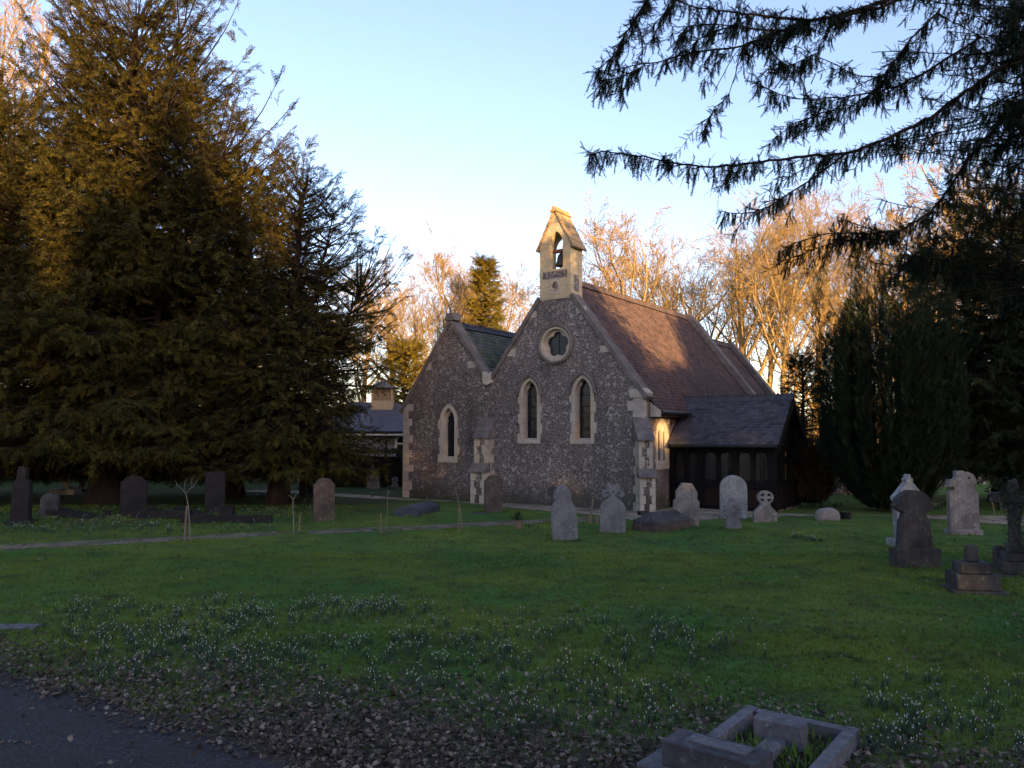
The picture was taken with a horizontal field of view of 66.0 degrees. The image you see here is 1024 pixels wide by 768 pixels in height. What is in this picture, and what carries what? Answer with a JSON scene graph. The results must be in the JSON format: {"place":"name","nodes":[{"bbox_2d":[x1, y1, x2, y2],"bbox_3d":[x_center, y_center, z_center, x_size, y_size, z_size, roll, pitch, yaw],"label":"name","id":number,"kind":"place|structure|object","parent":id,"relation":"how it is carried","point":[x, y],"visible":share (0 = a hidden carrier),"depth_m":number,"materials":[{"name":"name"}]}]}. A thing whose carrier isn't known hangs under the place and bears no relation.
{"place":"outdoors","nodes":[
{"label":"outdoors","id":0,"kind":"place"},
{"bbox_2d":[0,667,289,767],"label":"road","id":1,"kind":"structure","parent":0,"point":[93,743],"depth_m":5.23,"materials":[{"name":"grey asphalt"}]},
{"bbox_2d":[290,494,295,532],"bbox_3d":[-4.683,2.748,16.757,0.166,0.840,0.059,-1,-4,9],"label":"sapling","id":2,"kind":"object","parent":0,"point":[293,511],"visible":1,"depth_m":16.73,"materials":[{"name":"brown plant"}]},
{"bbox_2d":[0,516,598,549],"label":"gravel path","id":3,"kind":"structure","parent":0,"point":[105,542],"depth_m":16.48,"materials":[{"name":"grey gravel"}]},
{"bbox_2d":[0,472,1023,767],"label":"ground","id":4,"kind":"structure","parent":0,"point":[168,496],"depth_m":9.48,"materials":[{"name":"green plant"}]},
{"bbox_2d":[3,466,37,524],"bbox_3d":[-11.609,2.656,18.681,0.580,1.408,0.450,1,-4,-12],"label":"headstone","id":5,"kind":"object","parent":4,"relation":"on","point":[21,500],"visible":0.86,"depth_m":18.58,"materials":[{"name":"grey stone"}]},
{"bbox_2d":[0,624,42,629],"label":"flat stone","id":6,"kind":"object","parent":4,"relation":"on","point":[15,626],"visible":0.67,"depth_m":8.34,"materials":[{"name":"grey stone"}]},
{"bbox_2d":[0,39,95,486],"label":"yew tree","id":7,"kind":"object","parent":4,"relation":"on","point":[61,473],"visible":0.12,"depth_m":25.98,"materials":[{"name":"green plant"}]},
{"bbox_2d":[39,493,59,517],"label":"headstone","id":8,"kind":"object","parent":4,"relation":"on","point":[49,500],"visible":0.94,"depth_m":20.01,"materials":[{"name":"grey stone"}]},
{"bbox_2d":[0,0,119,239],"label":"bare tree","id":9,"kind":"object","parent":4,"relation":"on","point":[12,41],"visible":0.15,"depth_m":41.84,"materials":[{"name":"brown plant"}]},
{"bbox_2d":[49,463,81,494],"bbox_3d":[-16.069,3.354,28.445,0.873,1.370,0.500,2,-4,0],"label":"cross","id":10,"kind":"object","parent":4,"relation":"on","point":[65,490],"visible":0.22,"depth_m":28.21,"materials":[{"name":"grey stone"}]},
{"bbox_2d":[45,507,103,518],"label":"fallen slab","id":11,"kind":"structure","parent":4,"relation":"on","point":[68,513],"depth_m":19.91,"materials":[{"name":"grey stone"}]},
{"bbox_2d":[69,477,86,491],"bbox_3d":[-16.262,3.534,29.931,0.990,1.226,0.500,8,-4,1],"label":"cross","id":12,"kind":"object","parent":4,"relation":"on","point":[84,488],"visible":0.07,"depth_m":29.82,"materials":[{"name":"grey stone"}]},
{"bbox_2d":[104,510,110,516],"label":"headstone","id":13,"kind":"object","parent":4,"relation":"on","point":[107,512],"visible":0.62,"depth_m":20.26,"materials":[{"name":"grey stone"}]},
{"bbox_2d":[120,476,147,515],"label":"headstone","id":14,"kind":"object","parent":4,"relation":"on","point":[133,493],"visible":0.94,"depth_m":20.61,"materials":[{"name":"grey stone"}]},
{"bbox_2d":[0,0,311,503],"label":"yew tree","id":15,"kind":"object","parent":4,"relation":"on","point":[70,416],"visible":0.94,"depth_m":23.26,"materials":[{"name":"green plant"}]},
{"bbox_2d":[131,510,192,518],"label":"grave kerb","id":16,"kind":"structure","parent":4,"relation":"on","point":[159,513],"depth_m":19.69,"materials":[{"name":"grey stone"}]},
{"bbox_2d":[183,505,187,540],"bbox_3d":[-6.428,2.739,15.529,0.072,0.688,0.040,0,-4,0],"label":"support stake","id":17,"kind":"object","parent":4,"relation":"on","point":[185,524],"visible":0.95,"depth_m":15.52,"materials":[{"name":"brown wood"}]},
{"bbox_2d":[175,479,198,541],"bbox_3d":[-6.376,2.445,15.403,0.458,1.259,0.083,0,-4,0],"label":"sapling","id":18,"kind":"object","parent":4,"relation":"on","point":[188,507],"visible":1,"depth_m":15.40,"materials":[{"name":"brown plant"}]},
{"bbox_2d":[173,506,210,514],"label":"fallen slab","id":19,"kind":"structure","parent":4,"relation":"on","point":[196,512],"depth_m":20.36,"materials":[{"name":"grey stone"}]},
{"bbox_2d":[204,471,225,512],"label":"headstone","id":20,"kind":"object","parent":4,"relation":"on","point":[215,488],"visible":0.79,"depth_m":21.25,"materials":[{"name":"grey stone"}]},
{"bbox_2d":[78,108,372,498],"bbox_3d":[-9.575,-3.115,27.657,9.994,14.301,9.171,0,-4,0],"label":"yew tree","id":21,"kind":"object","parent":4,"relation":"on","point":[232,488],"visible":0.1,"depth_m":25.44,"materials":[{"name":"green plant"}]},
{"bbox_2d":[180,515,272,522],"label":"grave kerb","id":22,"kind":"structure","parent":4,"relation":"on","point":[223,518],"depth_m":18.69,"materials":[{"name":"grey stone"}]},
{"bbox_2d":[219,506,234,514],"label":"grave block","id":23,"kind":"structure","parent":4,"relation":"on","point":[227,510],"depth_m":19.93,"materials":[{"name":"grey stone"}]},
{"bbox_2d":[157,132,416,504],"bbox_3d":[-6.903,-1.787,24.485,7.882,11.254,7.150,0,-4,0],"label":"yew tree","id":24,"kind":"object","parent":4,"relation":"on","point":[287,412],"visible":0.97,"depth_m":23.68,"materials":[{"name":"green plant"}]},
{"bbox_2d":[298,475,307,502],"bbox_3d":[-6.589,3.278,24.915,0.265,1.032,0.200,0,-4,0],"label":"pillar stone","id":25,"kind":"object","parent":4,"relation":"on","point":[303,491],"visible":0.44,"depth_m":24.81,"materials":[{"name":"black stone"}]},
{"bbox_2d":[313,478,334,521],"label":"headstone","id":26,"kind":"object","parent":4,"relation":"on","point":[323,499],"visible":0.94,"depth_m":19.11,"materials":[{"name":"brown stone"}]},
{"bbox_2d":[294,380,403,479],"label":"hall","id":27,"kind":"structure","parent":4,"relation":"on","point":[386,413],"depth_m":39.90,"materials":[{"name":"white paint"}]},
{"bbox_2d":[394,435,403,454],"bbox_3d":[-5.447,3.208,39.054,0.800,1.410,0.240,0,-4,-4],"label":"window","id":28,"kind":"structure","parent":27,"relation":"in","point":[399,439],"depth_m":39.15,"materials":[{"name":"white paint"}]},
{"bbox_2d":[315,447,402,486],"bbox_3d":[-6.412,3.642,33.280,4.376,2.007,1.666,0,-4,-2],"label":"clipped hedge","id":29,"kind":"object","parent":4,"relation":"on","point":[395,467],"visible":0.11,"depth_m":32.90,"materials":[{"name":"green plant"}]},
{"bbox_2d":[366,466,379,488],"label":"headstone","id":30,"kind":"object","parent":4,"relation":"on","point":[374,484],"visible":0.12,"depth_m":31.50,"materials":[{"name":"stone"}]},
{"bbox_2d":[316,266,439,401],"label":"bare tree","id":31,"kind":"object","parent":4,"relation":"on","point":[364,382],"visible":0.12,"depth_m":60.59,"materials":[{"name":"brown plant"}]},
{"bbox_2d":[321,245,455,396],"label":"bare tree","id":32,"kind":"object","parent":4,"relation":"on","point":[406,327],"visible":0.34,"depth_m":49.28,"materials":[{"name":"brown plant"}]},
{"bbox_2d":[391,477,398,487],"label":"headstone","id":33,"kind":"object","parent":4,"relation":"on","point":[394,480],"visible":0.92,"depth_m":32.41,"materials":[{"name":"stone"}]},
{"bbox_2d":[369,332,432,404],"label":"evergreen shrub","id":34,"kind":"object","parent":4,"relation":"on","point":[401,368],"visible":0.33,"depth_m":46.58,"materials":[{"name":"green plant"}]},
{"bbox_2d":[3,414,810,478],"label":"woodland undergrowth","id":35,"kind":"object","parent":4,"relation":"on","point":[800,414],"depth_m":69.40,"materials":[{"name":"green plant"}]},
{"bbox_2d":[394,502,439,515],"bbox_3d":[-2.542,3.379,21.276,0.680,0.265,1.750,-1,-4,13],"label":"ledger tomb","id":36,"kind":"object","parent":4,"relation":"on","point":[421,508],"visible":0.92,"depth_m":20.63,"materials":[{"name":"grey stone"}]},
{"bbox_2d":[326,221,508,379],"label":"bare tree","id":37,"kind":"object","parent":4,"relation":"on","point":[458,284],"visible":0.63,"depth_m":50.33,"materials":[{"name":"brown plant"}]},
{"bbox_2d":[405,246,489,357],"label":"bare tree","id":38,"kind":"object","parent":4,"relation":"on","point":[436,283],"visible":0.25,"depth_m":59.58,"materials":[{"name":"brown plant"}]},
{"bbox_2d":[458,504,459,530],"bbox_3d":[-1.154,2.901,17.160,0.042,0.590,0.032,0,-4,0],"label":"support stake","id":39,"kind":"object","parent":4,"relation":"on","point":[458,517],"visible":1,"depth_m":17.15,"materials":[{"name":"brown wood"}]},
{"bbox_2d":[410,264,539,346],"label":"bare tree","id":40,"kind":"object","parent":4,"relation":"on","point":[504,323],"visible":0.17,"depth_m":65.38,"materials":[{"name":"brown plant"}]},
{"bbox_2d":[471,512,488,513],"bbox_3d":[-0.845,3.461,21.049,0.480,0.050,0.240,0,-4,0],"label":"flat stone","id":41,"kind":"object","parent":4,"relation":"on","point":[479,512],"visible":0.71,"depth_m":21.02,"materials":[{"name":"grey stone"}]},
{"bbox_2d":[461,250,508,330],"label":"conifer tree","id":42,"kind":"object","parent":4,"relation":"on","point":[483,273],"visible":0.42,"depth_m":46.07,"materials":[{"name":"green plant"}]},
{"bbox_2d":[433,254,539,343],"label":"bare tree","id":43,"kind":"object","parent":4,"relation":"on","point":[517,305],"visible":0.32,"depth_m":60.45,"materials":[{"name":"brown plant"}]},
{"bbox_2d":[484,475,502,512],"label":"headstone","id":44,"kind":"object","parent":4,"relation":"on","point":[493,492],"visible":0.94,"depth_m":21.40,"materials":[{"name":"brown stone"}]},
{"bbox_2d":[0,516,1023,767],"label":"fallen leaves","id":45,"kind":"object","parent":4,"relation":"on","point":[348,728],"visible":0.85,"depth_m":5.65,"materials":[{"name":"brown plant"}]},
{"bbox_2d":[0,479,1023,762],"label":"snowdrops","id":46,"kind":"object","parent":4,"relation":"on","point":[906,729],"visible":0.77,"depth_m":7.09,"materials":[{"name":"white plant"}]},
{"bbox_2d":[510,511,522,528],"bbox_3d":[0.104,3.030,17.592,0.302,0.391,0.242,0,-4,0],"label":"flower pot","id":47,"kind":"object","parent":4,"relation":"on","point":[518,523],"visible":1,"depth_m":17.55,"materials":[{"name":"ceramic"}]},
{"bbox_2d":[548,486,556,504],"bbox_3d":[1.025,2.897,18.759,0.265,0.943,0.100,-5,-3,-10],"label":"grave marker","id":48,"kind":"object","parent":4,"relation":"on","point":[551,489],"visible":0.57,"depth_m":18.72,"materials":[{"name":"grey stone"}]},
{"bbox_2d":[550,485,577,540],"bbox_3d":[1.019,2.576,15.563,0.519,1.142,0.128,-3,1,-8],"label":"headstone","id":49,"kind":"object","parent":4,"relation":"on","point":[563,517],"visible":0.95,"depth_m":15.52,"materials":[{"name":"grey stone"}]},
{"bbox_2d":[521,253,639,318],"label":"bare tree","id":50,"kind":"object","parent":4,"relation":"on","point":[595,273],"visible":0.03,"depth_m":65.26,"materials":[{"name":"brown plant"}]},
{"bbox_2d":[589,498,593,522],"bbox_3d":[1.888,3.019,18.765,0.140,0.586,0.068,1,-4,-9],"label":"wooden stake","id":51,"kind":"object","parent":4,"relation":"on","point":[591,511],"visible":0.95,"depth_m":18.75,"materials":[{"name":"brown wood"}]},
{"bbox_2d":[399,206,808,512],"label":"church","id":52,"kind":"structure","parent":4,"relation":"on","point":[584,392],"depth_m":24.04,"materials":[{"name":"stone"}]},
{"bbox_2d":[438,404,458,462],"bbox_3d":[-2.024,1.620,26.069,0.899,1.940,0.258,-3,-5,35],"label":"window","id":53,"kind":"structure","parent":52,"relation":"in","point":[447,423],"depth_m":26.14,"materials":[{"name":"stone"}]},
{"bbox_2d":[515,374,542,443],"bbox_3d":[0.595,0.763,24.255,0.986,2.137,0.339,-3,-5,35],"label":"window","id":54,"kind":"structure","parent":52,"relation":"in","point":[529,390],"depth_m":24.36,"materials":[{"name":"stone"}]},
{"bbox_2d":[538,323,572,363],"bbox_3d":[1.358,-1.202,23.832,1.231,1.229,0.305,-3,-5,35],"label":"round window","id":55,"kind":"structure","parent":52,"relation":"in","point":[555,342],"depth_m":23.92,"materials":[{"name":"stone"}]},
{"bbox_2d":[553,248,562,267],"bbox_3d":[1.538,-3.826,24.064,0.530,0.768,0.373,0,-4,-4],"label":"church bell","id":56,"kind":"object","parent":52,"relation":"hanging from","point":[559,262],"visible":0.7,"depth_m":23.97,"materials":[{"name":"brown metal"}]},
{"bbox_2d":[567,371,596,443],"bbox_3d":[2.122,0.690,23.195,0.986,2.137,0.339,-3,-5,35],"label":"window","id":57,"kind":"structure","parent":52,"relation":"in","point":[582,389],"depth_m":23.29,"materials":[{"name":"stone"}]},
{"bbox_2d":[655,418,669,469],"bbox_3d":[4.360,1.738,23.015,0.086,1.480,0.960,-3,-5,35],"label":"south window","id":58,"kind":"structure","parent":52,"relation":"in","point":[662,449],"depth_m":22.98,"materials":[{"name":"stone"}]},
{"bbox_2d":[600,483,625,532],"bbox_3d":[2.148,2.673,16.819,0.538,1.117,0.100,1,-2,4],"label":"headstone","id":59,"kind":"object","parent":4,"relation":"on","point":[612,512],"visible":0.98,"depth_m":16.77,"materials":[{"name":"grey stone"}]},
{"bbox_2d":[500,188,757,331],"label":"bare tree","id":60,"kind":"object","parent":4,"relation":"on","point":[610,280],"visible":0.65,"depth_m":51.52,"materials":[{"name":"brown plant"}]},
{"bbox_2d":[248,490,1023,525],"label":"gravel apron","id":61,"kind":"object","parent":4,"relation":"on","point":[705,514],"visible":0.5,"depth_m":21.64,"materials":[{"name":"grey gravel"}]},
{"bbox_2d":[637,510,646,515],"bbox_3d":[3.170,3.211,19.172,0.240,0.250,0.110,2,-5,-30],"label":"floodlight","id":62,"kind":"object","parent":61,"relation":"on","point":[644,512],"visible":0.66,"depth_m":19.13,"materials":[{"name":"black metal"}]},
{"bbox_2d":[632,510,691,532],"bbox_3d":[3.331,3.045,17.501,1.240,0.450,0.660,3,-5,-38],"label":"coped tomb","id":63,"kind":"object","parent":4,"relation":"on","point":[663,521],"visible":0.91,"depth_m":17.24,"materials":[{"name":"grey stone"}]},
{"bbox_2d":[597,222,759,341],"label":"bare tree","id":64,"kind":"object","parent":4,"relation":"on","point":[660,280],"visible":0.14,"depth_m":66.18,"materials":[{"name":"brown plant"}]},
{"bbox_2d":[673,483,699,526],"bbox_3d":[3.966,2.787,17.965,0.586,1.050,0.120,2,-2,6],"label":"headstone","id":65,"kind":"object","parent":4,"relation":"on","point":[686,502],"visible":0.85,"depth_m":17.91,"materials":[{"name":"stone"}]},
{"bbox_2d":[636,728,772,767],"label":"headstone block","id":66,"kind":"structure","parent":4,"relation":"on","point":[681,748],"depth_m":4.57,"materials":[{"name":"stone"}]},
{"bbox_2d":[645,247,779,387],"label":"bare tree","id":67,"kind":"object","parent":4,"relation":"on","point":[685,297],"visible":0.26,"depth_m":62.52,"materials":[{"name":"brown plant"}]},
{"bbox_2d":[721,497,743,528],"bbox_3d":[4.897,2.897,17.484,0.475,0.766,0.145,-2,-1,0],"label":"cross stone","id":68,"kind":"object","parent":4,"relation":"on","point":[732,509],"visible":0.98,"depth_m":17.44,"materials":[{"name":"grey stone"}]},
{"bbox_2d":[719,475,747,518],"bbox_3d":[5.543,2.861,19.739,0.666,1.146,0.110,0,-3,3],"label":"headstone","id":69,"kind":"object","parent":4,"relation":"on","point":[734,486],"visible":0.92,"depth_m":19.69,"materials":[{"name":"grey stone"}]},
{"bbox_2d":[646,188,840,375],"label":"bare tree","id":70,"kind":"object","parent":4,"relation":"on","point":[743,340],"visible":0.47,"depth_m":55.39,"materials":[{"name":"brown plant"}]},
{"bbox_2d":[752,490,776,521],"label":"headstone","id":71,"kind":"object","parent":4,"relation":"on","point":[764,511],"visible":0.98,"depth_m":18.92,"materials":[{"name":"stone"}]},
{"bbox_2d":[662,180,894,392],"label":"bare tree","id":72,"kind":"object","parent":4,"relation":"on","point":[770,380],"visible":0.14,"depth_m":61.61,"materials":[{"name":"brown plant"}]},
{"bbox_2d":[707,705,859,767],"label":"kerbed grave","id":73,"kind":"object","parent":4,"relation":"on","point":[837,752],"visible":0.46,"depth_m":5.09,"materials":[{"name":"stone"}]},
{"bbox_2d":[753,712,807,761],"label":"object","id":74,"kind":"object","parent":73,"relation":"on","point":[776,730],"visible":0.57,"depth_m":5.00,"materials":[{"name":"stone"}]},
{"bbox_2d":[766,340,830,467],"bbox_3d":[11.934,1.264,32.598,3.465,6.206,3.270,0,-4,0],"label":"conifer tree","id":75,"kind":"object","parent":4,"relation":"on","point":[798,364],"visible":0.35,"depth_m":32.39,"materials":[{"name":"green plant"}]},
{"bbox_2d":[577,0,1023,319],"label":"yew tree","id":76,"kind":"object","parent":4,"relation":"on","point":[1009,117],"visible":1,"depth_m":8.53,"materials":[{"name":"green plant"}]},
{"bbox_2d":[703,178,897,457],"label":"bare tree","id":77,"kind":"object","parent":4,"relation":"on","point":[788,328],"visible":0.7,"depth_m":45.85,"materials":[{"name":"brown plant"}]},
{"bbox_2d":[712,196,904,443],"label":"bare tree","id":78,"kind":"object","parent":4,"relation":"on","point":[776,322],"visible":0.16,"depth_m":57.42,"materials":[{"name":"brown plant"}]},
{"bbox_2d":[785,414,839,503],"bbox_3d":[8.886,2.195,23.486,1.851,2.721,1.835,0,-4,0],"label":"upright yew","id":79,"kind":"object","parent":4,"relation":"on","point":[815,483],"visible":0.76,"depth_m":23.00,"materials":[{"name":"green plant"}]},
{"bbox_2d":[814,507,839,520],"bbox_3d":[7.747,3.350,19.377,0.590,0.625,0.349,0,-4,0],"label":"grave boulder","id":80,"kind":"object","parent":4,"relation":"on","point":[827,513],"visible":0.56,"depth_m":19.24,"materials":[{"name":"stone"}]},
{"bbox_2d":[723,171,964,439],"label":"bare tree","id":81,"kind":"object","parent":4,"relation":"on","point":[891,216],"visible":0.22,"depth_m":55.24,"materials":[{"name":"brown plant"}]},
{"bbox_2d":[839,511,851,518],"bbox_3d":[8.344,3.281,19.719,0.300,0.185,0.300,0,-4,0],"label":"planter tub","id":82,"kind":"object","parent":4,"relation":"on","point":[845,514],"visible":0.98,"depth_m":19.62,"materials":[{"name":"black metal"}]},
{"bbox_2d":[815,208,932,331],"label":"bare tree","id":83,"kind":"object","parent":4,"relation":"on","point":[871,256],"visible":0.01,"depth_m":64.87,"materials":[{"name":"brown plant"}]},
{"bbox_2d":[804,229,978,509],"bbox_3d":[10.444,-0.456,22.107,4.251,7.854,4.320,0,-4,0],"label":"upright yew","id":84,"kind":"object","parent":4,"relation":"on","point":[918,433],"visible":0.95,"depth_m":21.02,"materials":[{"name":"green plant"}]},
{"bbox_2d":[886,474,919,545],"bbox_3d":[7.480,2.399,14.876,0.737,1.395,0.340,0,-4,-6],"label":"headstone","id":85,"kind":"object","parent":4,"relation":"on","point":[907,483],"visible":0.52,"depth_m":14.84,"materials":[{"name":"grey stone"}]},
{"bbox_2d":[888,490,941,567],"bbox_3d":[6.328,2.299,12.411,0.715,1.252,0.260,0,-5,-4],"label":"headstone","id":86,"kind":"object","parent":4,"relation":"on","point":[914,545],"visible":0.93,"depth_m":12.34,"materials":[{"name":"grey stone"}]},
{"bbox_2d":[853,124,1021,333],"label":"bare tree","id":87,"kind":"object","parent":4,"relation":"on","point":[933,189],"visible":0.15,"depth_m":43.28,"materials":[{"name":"brown plant"}]},
{"bbox_2d":[870,153,1023,501],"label":"yew tree","id":88,"kind":"object","parent":4,"relation":"on","point":[995,361],"visible":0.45,"depth_m":23.40,"materials":[{"name":"green plant"}]},
{"bbox_2d":[944,471,983,534],"bbox_3d":[9.488,2.523,16.602,0.660,1.386,0.300,0,-4,3],"label":"headstone","id":89,"kind":"object","parent":4,"relation":"on","point":[963,518],"visible":0.91,"depth_m":16.53,"materials":[{"name":"stone"}]},
{"bbox_2d":[939,544,1008,595],"bbox_3d":[6.065,2.438,10.392,0.660,0.636,0.528,-1,-4,10],"label":"cross pedestal","id":90,"kind":"object","parent":4,"relation":"on","point":[971,573],"visible":0.95,"depth_m":10.23,"materials":[{"name":"grey stone"}]},
{"bbox_2d":[992,545,1003,558],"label":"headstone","id":91,"kind":"object","parent":4,"relation":"on","point":[996,549],"visible":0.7,"depth_m":12.12,"materials":[{"name":"grey stone"}]},
{"bbox_2d":[996,487,1006,510],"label":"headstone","id":92,"kind":"object","parent":4,"relation":"on","point":[997,507],"visible":0.06,"depth_m":21.95,"materials":[{"name":"grey stone"}]},
{"bbox_2d":[989,478,1023,577],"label":"ivy cross","id":93,"kind":"object","parent":4,"relation":"on","point":[1009,562],"visible":0.88,"depth_m":11.68,"materials":[{"name":"green plant"}]},
{"bbox_2d":[962,463,1023,547],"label":"ivy plant","id":94,"kind":"object","parent":93,"relation":"on","point":[1002,490],"visible":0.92,"depth_m":11.67,"materials":[{"name":"green plant"}]},
{"bbox_2d":[0,0,1023,425],"label":"sky","id":95,"kind":"structure","parent":0,"point":[470,119],"materials":[{"name":"blue"}]},
{"bbox_2d":[829,481,851,494],"bbox_3d":[12.310,3.399,28.924,1.300,1.286,1.040,1,-4,-10],"label":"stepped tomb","id":96,"kind":"object","parent":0,"point":[839,491],"visible":0.06,"depth_m":28.48,"materials":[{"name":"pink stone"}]}
]}

